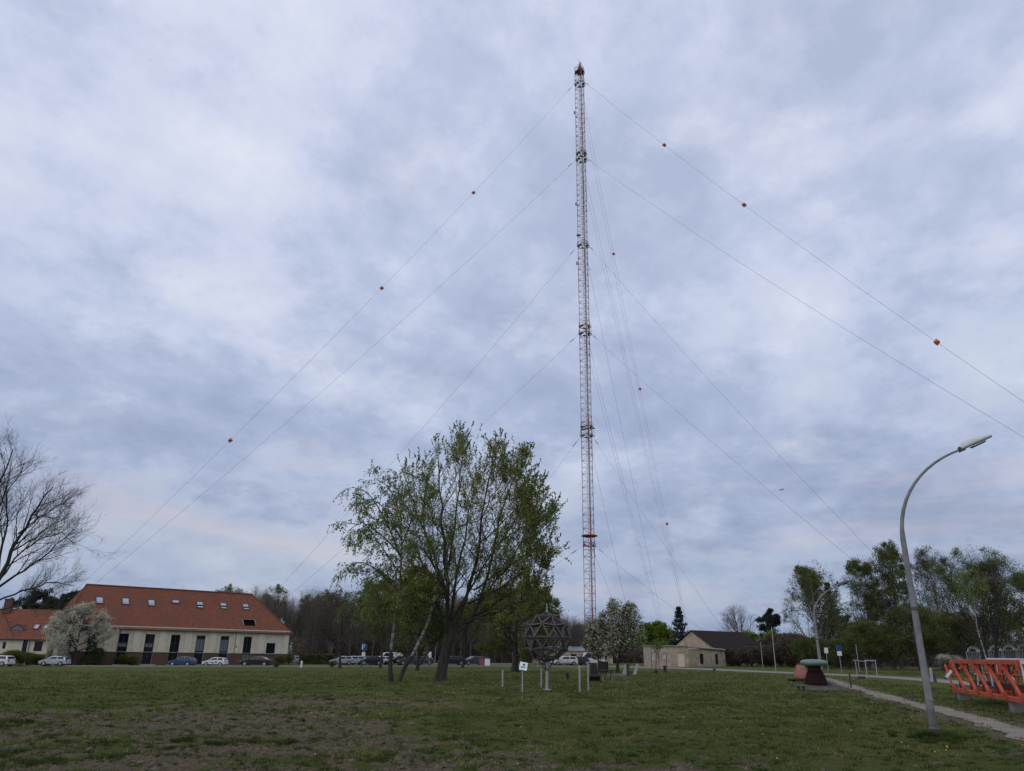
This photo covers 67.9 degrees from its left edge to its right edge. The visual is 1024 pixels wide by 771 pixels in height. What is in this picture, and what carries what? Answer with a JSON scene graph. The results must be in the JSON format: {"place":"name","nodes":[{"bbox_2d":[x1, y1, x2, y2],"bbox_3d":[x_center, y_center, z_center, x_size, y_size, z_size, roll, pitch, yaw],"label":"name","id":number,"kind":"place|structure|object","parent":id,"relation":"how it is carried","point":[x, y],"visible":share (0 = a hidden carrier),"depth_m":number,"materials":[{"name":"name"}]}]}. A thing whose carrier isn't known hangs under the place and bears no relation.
{"place":"outdoors","nodes":[
{"label":"outdoors","id":0,"kind":"place"},
{"bbox_2d":[433,663,539,663],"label":"parking area","id":1,"kind":"object","parent":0,"point":[500,663],"visible":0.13,"depth_m":159.73,"materials":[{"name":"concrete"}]},
{"bbox_2d":[330,609,352,656],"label":"tree","id":2,"kind":"object","parent":1,"relation":"on","point":[347,634],"visible":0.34,"depth_m":166.40,"materials":[{"name":"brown plant"}]},
{"bbox_2d":[348,595,373,655],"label":"tree","id":3,"kind":"object","parent":1,"relation":"on","point":[355,641],"visible":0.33,"depth_m":167.50,"materials":[{"name":"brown plant"}]},
{"bbox_2d":[0,663,1023,770],"bbox_3d":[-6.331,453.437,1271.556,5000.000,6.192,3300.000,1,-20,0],"label":"ground","id":4,"kind":"structure","parent":0,"point":[837,762],"depth_m":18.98,"materials":[{"name":"green plant"}]},
{"bbox_2d":[0,655,15,666],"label":"parked car","id":5,"kind":"object","parent":4,"relation":"on","point":[8,660],"visible":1,"depth_m":108.13,"materials":[{"name":"white paint"}]},
{"bbox_2d":[2,649,25,665],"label":"shrub","id":6,"kind":"object","parent":4,"relation":"on","point":[15,653],"visible":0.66,"depth_m":111.40,"materials":[{"name":"green plant"}]},
{"bbox_2d":[0,594,40,608],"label":"pine tree","id":7,"kind":"object","parent":4,"relation":"on","point":[32,606],"visible":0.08,"depth_m":164.35,"materials":[{"name":"green plant"}]},
{"bbox_2d":[17,652,39,664],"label":"shrub","id":8,"kind":"object","parent":4,"relation":"on","point":[29,657],"visible":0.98,"depth_m":112.03,"materials":[{"name":"green plant"}]},
{"bbox_2d":[0,599,62,664],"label":"cream house","id":9,"kind":"structure","parent":4,"relation":"on","point":[30,625],"depth_m":119.78,"materials":[{"name":"tile"}]},
{"bbox_2d":[17,588,61,609],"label":"pine tree","id":10,"kind":"object","parent":4,"relation":"on","point":[48,598],"visible":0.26,"depth_m":154.34,"materials":[{"name":"green plant"}]},
{"bbox_2d":[0,411,119,640],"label":"bare tree","id":11,"kind":"object","parent":4,"relation":"on","point":[5,568],"visible":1,"depth_m":37.31,"materials":[{"name":"brown plant"}]},
{"bbox_2d":[56,590,78,609],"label":"pine tree","id":12,"kind":"object","parent":4,"relation":"on","point":[67,601],"visible":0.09,"depth_m":156.76,"materials":[{"name":"green plant"}]},
{"bbox_2d":[36,601,121,664],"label":"blossom tree","id":13,"kind":"object","parent":4,"relation":"on","point":[79,615],"visible":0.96,"depth_m":117.10,"materials":[{"name":"white plant"}]},
{"bbox_2d":[80,655,97,664],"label":"shrub","id":14,"kind":"object","parent":4,"relation":"on","point":[86,659],"visible":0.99,"depth_m":117.85,"materials":[{"name":"green plant"}]},
{"bbox_2d":[87,647,106,664],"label":"shrub","id":15,"kind":"object","parent":4,"relation":"on","point":[94,653],"visible":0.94,"depth_m":118.94,"materials":[{"name":"green plant"}]},
{"bbox_2d":[113,654,131,664],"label":"shrub","id":16,"kind":"object","parent":4,"relation":"on","point":[122,658],"visible":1,"depth_m":121.55,"materials":[{"name":"green plant"}]},
{"bbox_2d":[51,584,292,664],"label":"brick hall","id":17,"kind":"structure","parent":4,"relation":"on","point":[161,626],"depth_m":130.96,"materials":[{"name":"beige paint"}]},
{"bbox_2d":[115,633,128,663],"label":"window","id":18,"kind":"structure","parent":17,"relation":"in","point":[123,639],"depth_m":123.38,"materials":[{"name":"black glass"}]},
{"bbox_2d":[141,634,154,663],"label":"window","id":19,"kind":"structure","parent":17,"relation":"in","point":[149,639],"depth_m":125.58,"materials":[{"name":"black glass"}]},
{"bbox_2d":[167,635,179,663],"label":"window","id":20,"kind":"structure","parent":17,"relation":"in","point":[175,639],"depth_m":128.15,"materials":[{"name":"black glass"}]},
{"bbox_2d":[194,635,204,663],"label":"window","id":21,"kind":"structure","parent":17,"relation":"in","point":[200,640],"depth_m":130.65,"materials":[{"name":"grey glass"}]},
{"bbox_2d":[218,636,228,657],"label":"window","id":22,"kind":"structure","parent":17,"relation":"in","point":[224,641],"depth_m":133.26,"materials":[{"name":"grey glass"}]},
{"bbox_2d":[241,637,251,660],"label":"window","id":23,"kind":"structure","parent":17,"relation":"in","point":[247,640],"depth_m":135.69,"materials":[{"name":"black glass"}]},
{"bbox_2d":[260,584,290,620],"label":"tree","id":24,"kind":"object","parent":4,"relation":"on","point":[278,588],"visible":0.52,"depth_m":209.78,"materials":[{"name":"brown plant"}]},
{"bbox_2d":[274,588,299,640],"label":"tree","id":25,"kind":"object","parent":4,"relation":"on","point":[282,613],"visible":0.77,"depth_m":190.66,"materials":[{"name":"brown plant"}]},
{"bbox_2d":[284,591,310,645],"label":"tree","id":26,"kind":"object","parent":4,"relation":"on","point":[293,627],"visible":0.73,"depth_m":191.80,"materials":[{"name":"brown plant"}]},
{"bbox_2d":[293,602,314,644],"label":"tree","id":27,"kind":"object","parent":4,"relation":"on","point":[300,627],"visible":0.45,"depth_m":192.70,"materials":[{"name":"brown plant"}]},
{"bbox_2d":[295,590,325,653],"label":"tree","id":28,"kind":"object","parent":4,"relation":"on","point":[313,619],"visible":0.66,"depth_m":168.59,"materials":[{"name":"brown plant"}]},
{"bbox_2d":[297,589,330,653],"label":"tree","id":29,"kind":"object","parent":4,"relation":"on","point":[308,622],"visible":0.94,"depth_m":164.48,"materials":[{"name":"brown plant"}]},
{"bbox_2d":[299,653,334,663],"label":"dark hedge","id":30,"kind":"object","parent":4,"relation":"on","point":[316,658],"visible":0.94,"depth_m":140.64,"materials":[{"name":"green plant"}]},
{"bbox_2d":[309,589,334,649],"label":"tree","id":31,"kind":"object","parent":4,"relation":"on","point":[324,595],"visible":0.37,"depth_m":180.56,"materials":[{"name":"brown plant"}]},
{"bbox_2d":[311,593,335,653],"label":"tree","id":32,"kind":"object","parent":4,"relation":"on","point":[329,608],"visible":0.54,"depth_m":169.61,"materials":[{"name":"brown plant"}]},
{"bbox_2d":[316,592,347,653],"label":"tree","id":33,"kind":"object","parent":4,"relation":"on","point":[333,627],"visible":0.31,"depth_m":170.95,"materials":[{"name":"brown plant"}]},
{"bbox_2d":[308,589,363,667],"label":"young tree","id":34,"kind":"object","parent":4,"relation":"on","point":[336,604],"visible":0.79,"depth_m":99.97,"materials":[{"name":"green plant"}]},
{"bbox_2d":[329,656,353,664],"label":"parked car","id":35,"kind":"object","parent":4,"relation":"on","point":[348,660],"visible":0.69,"depth_m":130.93,"materials":[{"name":"silver paint"}]},
{"bbox_2d":[338,607,364,655],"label":"tree","id":36,"kind":"object","parent":4,"relation":"on","point":[349,645],"visible":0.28,"depth_m":170.58,"materials":[{"name":"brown plant"}]},
{"bbox_2d":[336,749,403,755],"bbox_3d":[-2.567,6.478,13.376,1.330,0.154,0.680,-4,-20,14],"label":"moss","id":37,"kind":"object","parent":4,"relation":"on","point":[360,751],"visible":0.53,"depth_m":13.34,"materials":[{"name":"green plant"}]},
{"bbox_2d":[358,656,383,664],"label":"parked car","id":38,"kind":"object","parent":4,"relation":"on","point":[372,660],"visible":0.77,"depth_m":130.86,"materials":[{"name":"black paint"}]},
{"bbox_2d":[357,578,415,667],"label":"young tree","id":39,"kind":"object","parent":4,"relation":"on","point":[382,628],"visible":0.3,"depth_m":103.65,"materials":[{"name":"green plant"}]},
{"bbox_2d":[327,460,467,681],"bbox_3d":[-7.420,11.972,50.022,10.978,14.432,6.827,-7,-21,20],"label":"birch tree","id":40,"kind":"object","parent":4,"relation":"on","point":[379,571],"visible":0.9,"depth_m":50.00,"materials":[{"name":"green plant"}]},
{"bbox_2d":[397,656,424,664],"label":"parked car","id":41,"kind":"object","parent":4,"relation":"on","point":[402,662],"visible":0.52,"depth_m":130.84,"materials":[{"name":"paint"}]},
{"bbox_2d":[386,564,454,669],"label":"dense tree","id":42,"kind":"object","parent":4,"relation":"on","point":[436,627],"visible":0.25,"depth_m":86.72,"materials":[{"name":"green plant"}]},
{"bbox_2d":[438,656,465,664],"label":"parked car","id":43,"kind":"object","parent":4,"relation":"on","point":[457,660],"visible":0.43,"depth_m":131.07,"materials":[{"name":"black paint"}]},
{"bbox_2d":[439,603,489,667],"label":"young tree","id":44,"kind":"object","parent":4,"relation":"on","point":[462,620],"visible":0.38,"depth_m":106.01,"materials":[{"name":"green plant"}]},
{"bbox_2d":[360,420,571,680],"bbox_3d":[-3.207,10.488,52.130,15.110,18.641,11.734,1,-20,0],"label":"broadleaf tree","id":45,"kind":"object","parent":4,"relation":"on","point":[531,518],"visible":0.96,"depth_m":51.52,"materials":[{"name":"green plant"}]},
{"bbox_2d":[464,656,485,664],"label":"parked car","id":46,"kind":"object","parent":4,"relation":"on","point":[472,660],"visible":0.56,"depth_m":133.22,"materials":[{"name":"paint"}]},
{"bbox_2d":[0,694,1023,770],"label":"earth crumbs","id":47,"kind":"object","parent":4,"relation":"on","point":[144,768],"visible":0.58,"depth_m":13.55,"materials":[{"name":"brown soil"}]},
{"bbox_2d":[463,580,568,671],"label":"round tree","id":48,"kind":"object","parent":4,"relation":"on","point":[491,645],"visible":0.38,"depth_m":79.17,"materials":[{"name":"green plant"}]},
{"bbox_2d":[522,603,573,689],"bbox_3d":[1.814,13.122,38.139,2.576,4.213,2.543,1,-20,0],"label":"lattice ball","id":49,"kind":"object","parent":4,"relation":"on","point":[562,631],"visible":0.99,"depth_m":37.80,"materials":[{"name":"grey metal"}]},
{"bbox_2d":[76,60,1022,632],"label":"radio mast","id":50,"kind":"object","parent":4,"relation":"on","point":[586,332],"visible":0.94,"depth_m":243.21,"materials":[{"name":"grey metal"}]},
{"bbox_2d":[550,656,577,664],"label":"parked car","id":51,"kind":"object","parent":4,"relation":"on","point":[566,659],"visible":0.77,"depth_m":131.11,"materials":[{"name":"white paint"}]},
{"bbox_2d":[532,646,612,663],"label":"shed","id":52,"kind":"structure","parent":4,"relation":"on","point":[575,651],"depth_m":163.78,"materials":[{"name":"paint"}]},
{"bbox_2d":[566,619,581,645],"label":"tree","id":53,"kind":"object","parent":4,"relation":"on","point":[573,624],"visible":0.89,"depth_m":167.24,"materials":[{"name":"brown plant"}]},
{"bbox_2d":[570,616,586,647],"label":"tree","id":54,"kind":"object","parent":4,"relation":"on","point":[580,637],"visible":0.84,"depth_m":167.97,"materials":[{"name":"brown plant"}]},
{"bbox_2d":[579,622,618,660],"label":"blossom tree","id":55,"kind":"object","parent":4,"relation":"on","point":[588,643],"visible":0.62,"depth_m":85.98,"materials":[{"name":"white plant"}]},
{"bbox_2d":[598,661,607,678],"bbox_3d":[6.521,20.372,54.338,0.761,1.213,0.726,3,-20,-5],"label":"wooden chair","id":56,"kind":"object","parent":4,"relation":"on","point":[602,665],"visible":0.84,"depth_m":54.66,"materials":[{"name":"brown wood"}]},
{"bbox_2d":[586,597,647,672],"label":"blossom tree","id":57,"kind":"object","parent":4,"relation":"on","point":[625,615],"visible":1,"depth_m":77.34,"materials":[{"name":"white plant"}]},
{"bbox_2d":[287,621,1023,666],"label":"undergrowth","id":58,"kind":"object","parent":4,"relation":"on","point":[301,647],"visible":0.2,"depth_m":172.79,"materials":[{"name":"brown plant"}]},
{"bbox_2d":[634,619,679,649],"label":"maple tree","id":59,"kind":"object","parent":4,"relation":"on","point":[660,631],"visible":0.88,"depth_m":149.63,"materials":[{"name":"green plant"}]},
{"bbox_2d":[667,605,687,644],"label":"spruce tree","id":60,"kind":"object","parent":4,"relation":"on","point":[678,623],"visible":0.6,"depth_m":141.12,"materials":[{"name":"green plant"}]},
{"bbox_2d":[643,630,764,666],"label":"house","id":61,"kind":"structure","parent":4,"relation":"on","point":[695,648],"depth_m":122.54,"materials":[{"name":"paint"}]},
{"bbox_2d":[725,647,748,665],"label":"bramble bush","id":62,"kind":"object","parent":4,"relation":"on","point":[730,654],"visible":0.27,"depth_m":123.78,"materials":[{"name":"brown plant"}]},
{"bbox_2d":[718,604,758,631],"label":"leafless tree","id":63,"kind":"object","parent":4,"relation":"on","point":[731,612],"visible":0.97,"depth_m":205.98,"materials":[{"name":"grey plant"}]},
{"bbox_2d":[733,645,760,666],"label":"bramble bush","id":64,"kind":"object","parent":4,"relation":"on","point":[741,656],"visible":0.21,"depth_m":120.15,"materials":[{"name":"brown plant"}]},
{"bbox_2d":[744,645,775,666],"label":"bramble bush","id":65,"kind":"object","parent":4,"relation":"on","point":[756,651],"visible":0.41,"depth_m":117.95,"materials":[{"name":"brown plant"}]},
{"bbox_2d":[755,608,781,638],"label":"pine tree","id":66,"kind":"object","parent":4,"relation":"on","point":[770,619],"visible":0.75,"depth_m":181.75,"materials":[{"name":"green plant"}]},
{"bbox_2d":[760,643,798,666],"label":"bramble bush","id":67,"kind":"object","parent":4,"relation":"on","point":[770,652],"visible":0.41,"depth_m":115.90,"materials":[{"name":"brown plant"}]},
{"bbox_2d":[765,632,813,663],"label":"bramble bush","id":68,"kind":"object","parent":4,"relation":"on","point":[779,636],"visible":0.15,"depth_m":132.17,"materials":[{"name":"green plant"}]},
{"bbox_2d":[769,636,816,666],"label":"bramble bush","id":69,"kind":"object","parent":4,"relation":"on","point":[781,645],"visible":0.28,"depth_m":114.30,"materials":[{"name":"brown plant"}]},
{"bbox_2d":[787,663,806,681],"bbox_3d":[19.287,19.138,50.718,1.500,1.167,1.100,7,-20,-16],"label":"insulator exhibit","id":70,"kind":"object","parent":4,"relation":"on","point":[800,671],"visible":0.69,"depth_m":50.41,"materials":[{"name":"ceramic"}]},
{"bbox_2d":[786,636,832,662],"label":"shrub","id":71,"kind":"object","parent":4,"relation":"on","point":[804,645],"visible":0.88,"depth_m":101.50,"materials":[{"name":"green plant"}]},
{"bbox_2d":[780,559,850,668],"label":"birch tree","id":72,"kind":"object","parent":4,"relation":"on","point":[809,583],"visible":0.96,"depth_m":105.98,"materials":[{"name":"green plant"}]},
{"bbox_2d":[795,659,838,690],"bbox_3d":[15.051,14.312,37.634,1.780,1.419,1.320,4,-20,-8],"label":"insulator exhibit","id":73,"kind":"object","parent":4,"relation":"on","point":[815,679],"visible":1,"depth_m":37.26,"materials":[{"name":"brown ceramic"}]},
{"bbox_2d":[813,580,850,671],"bbox_3d":[20.070,15.355,47.054,2.658,6.456,0.340,1,-20,0],"label":"street lamp","id":74,"kind":"object","parent":4,"relation":"on","point":[815,626],"visible":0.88,"depth_m":47.23,"materials":[{"name":"grey metal"}]},
{"bbox_2d":[805,581,863,667],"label":"tree","id":75,"kind":"object","parent":4,"relation":"on","point":[837,665],"visible":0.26,"depth_m":111.92,"materials":[{"name":"green plant"}]},
{"bbox_2d":[823,637,869,668],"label":"shrub","id":76,"kind":"object","parent":4,"relation":"on","point":[833,643],"visible":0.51,"depth_m":98.03,"materials":[{"name":"green plant"}]},
{"bbox_2d":[840,555,887,667],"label":"poplar tree","id":77,"kind":"object","parent":4,"relation":"on","point":[858,567],"visible":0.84,"depth_m":108.00,"materials":[{"name":"green plant"}]},
{"bbox_2d":[836,619,895,669],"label":"shrub","id":78,"kind":"object","parent":4,"relation":"on","point":[866,632],"visible":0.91,"depth_m":94.03,"materials":[{"name":"green plant"}]},
{"bbox_2d":[859,539,922,668],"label":"poplar tree","id":79,"kind":"object","parent":4,"relation":"on","point":[893,587],"visible":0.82,"depth_m":106.71,"materials":[{"name":"green plant"}]},
{"bbox_2d":[866,633,916,669],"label":"shrub","id":80,"kind":"object","parent":4,"relation":"on","point":[889,652],"visible":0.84,"depth_m":92.31,"materials":[{"name":"green plant"}]},
{"bbox_2d":[879,600,952,669],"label":"shrub","id":81,"kind":"object","parent":4,"relation":"on","point":[900,616],"visible":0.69,"depth_m":93.05,"materials":[{"name":"green plant"}]},
{"bbox_2d":[913,622,963,670],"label":"shrub","id":82,"kind":"object","parent":4,"relation":"on","point":[929,642],"visible":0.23,"depth_m":90.42,"materials":[{"name":"green plant"}]},
{"bbox_2d":[902,545,975,654],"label":"birch tree","id":83,"kind":"object","parent":4,"relation":"on","point":[921,565],"visible":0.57,"depth_m":105.57,"materials":[{"name":"green plant"}]},
{"bbox_2d":[934,653,952,671],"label":"shrub","id":84,"kind":"object","parent":4,"relation":"on","point":[943,659],"visible":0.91,"depth_m":79.07,"materials":[{"name":"white plant"}]},
{"bbox_2d":[900,434,991,732],"bbox_3d":[10.119,4.421,17.021,2.586,6.922,0.340,1,-20,0],"label":"street lamp","id":85,"kind":"object","parent":4,"relation":"on","point":[963,446],"visible":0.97,"depth_m":16.88,"materials":[{"name":"grey metal"}]},
{"bbox_2d":[922,608,992,670],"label":"shrub","id":86,"kind":"object","parent":4,"relation":"on","point":[941,627],"visible":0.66,"depth_m":86.88,"materials":[{"name":"green plant"}]},
{"bbox_2d":[957,692,969,700],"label":"concrete block","id":87,"kind":"structure","parent":4,"relation":"on","point":[963,696],"depth_m":29.20,"materials":[{"name":"grey concrete"}]},
{"bbox_2d":[944,660,1023,703],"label":"orange lattice section","id":88,"kind":"object","parent":87,"relation":"on","point":[1000,688],"visible":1,"depth_m":25.95,"materials":[{"name":"paint"}]},
{"bbox_2d":[945,567,992,657],"bbox_3d":[38.572,19.735,63.548,3.748,8.777,3.604,1,-20,0],"label":"young birch","id":89,"kind":"object","parent":4,"relation":"on","point":[971,574],"visible":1,"depth_m":64.32,"materials":[{"name":"green plant"}]},
{"bbox_2d":[918,540,1023,667],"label":"multi stem tree","id":90,"kind":"object","parent":4,"relation":"on","point":[989,566],"visible":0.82,"depth_m":69.31,"materials":[{"name":"green plant"}]},
{"bbox_2d":[966,646,982,671],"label":"antenna frame","id":91,"kind":"object","parent":4,"relation":"on","point":[977,649],"visible":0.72,"depth_m":78.65,"materials":[{"name":"white paint"}]},
{"bbox_2d":[961,608,1023,665],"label":"shrub","id":92,"kind":"object","parent":4,"relation":"on","point":[1010,640],"visible":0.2,"depth_m":83.30,"materials":[{"name":"green plant"}]},
{"bbox_2d":[986,570,1023,646],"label":"round tree","id":93,"kind":"object","parent":4,"relation":"on","point":[1021,625],"visible":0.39,"depth_m":75.33,"materials":[{"name":"green plant"}]},
{"bbox_2d":[1002,644,1019,672],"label":"antenna frame","id":94,"kind":"object","parent":4,"relation":"on","point":[1013,647],"visible":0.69,"depth_m":74.96,"materials":[{"name":"white paint"}]},
{"bbox_2d":[1008,701,1023,712],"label":"concrete block","id":95,"kind":"structure","parent":4,"relation":"on","point":[1015,707],"depth_m":22.91,"materials":[{"name":"grey concrete"}]},
{"bbox_2d":[0,0,1023,651],"label":"sky","id":96,"kind":"structure","parent":0,"point":[201,201],"materials":[{"name":"grey"}]},
{"bbox_2d":[630,666,981,685],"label":"road","id":97,"kind":"structure","parent":0,"point":[938,680],"depth_m":65.60,"materials":[{"name":"grey asphalt"}]},
{"bbox_2d":[38,656,71,665],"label":"parked car","id":98,"kind":"object","parent":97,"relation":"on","point":[59,660],"visible":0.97,"depth_m":111.57,"materials":[{"name":"paint"}]},
{"bbox_2d":[168,656,196,665],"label":"parked car","id":99,"kind":"object","parent":97,"relation":"on","point":[187,661],"visible":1,"depth_m":113.63,"materials":[{"name":"blue paint"}]},
{"bbox_2d":[202,657,228,665],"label":"parked car","id":100,"kind":"object","parent":97,"relation":"on","point":[220,661],"visible":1,"depth_m":113.70,"materials":[{"name":"white paint"}]},
{"bbox_2d":[240,656,272,665],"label":"parked car","id":101,"kind":"object","parent":97,"relation":"on","point":[261,660],"visible":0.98,"depth_m":113.63,"materials":[{"name":"black paint"}]},
{"bbox_2d":[4,665,669,668],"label":"road kerb","id":102,"kind":"structure","parent":97,"relation":"on","point":[304,666],"depth_m":112.02,"materials":[{"name":"concrete"}]},
{"bbox_2d":[827,678,1023,740],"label":"path","id":103,"kind":"structure","parent":0,"point":[1018,732],"depth_m":21.97,"materials":[{"name":"grey concrete"}]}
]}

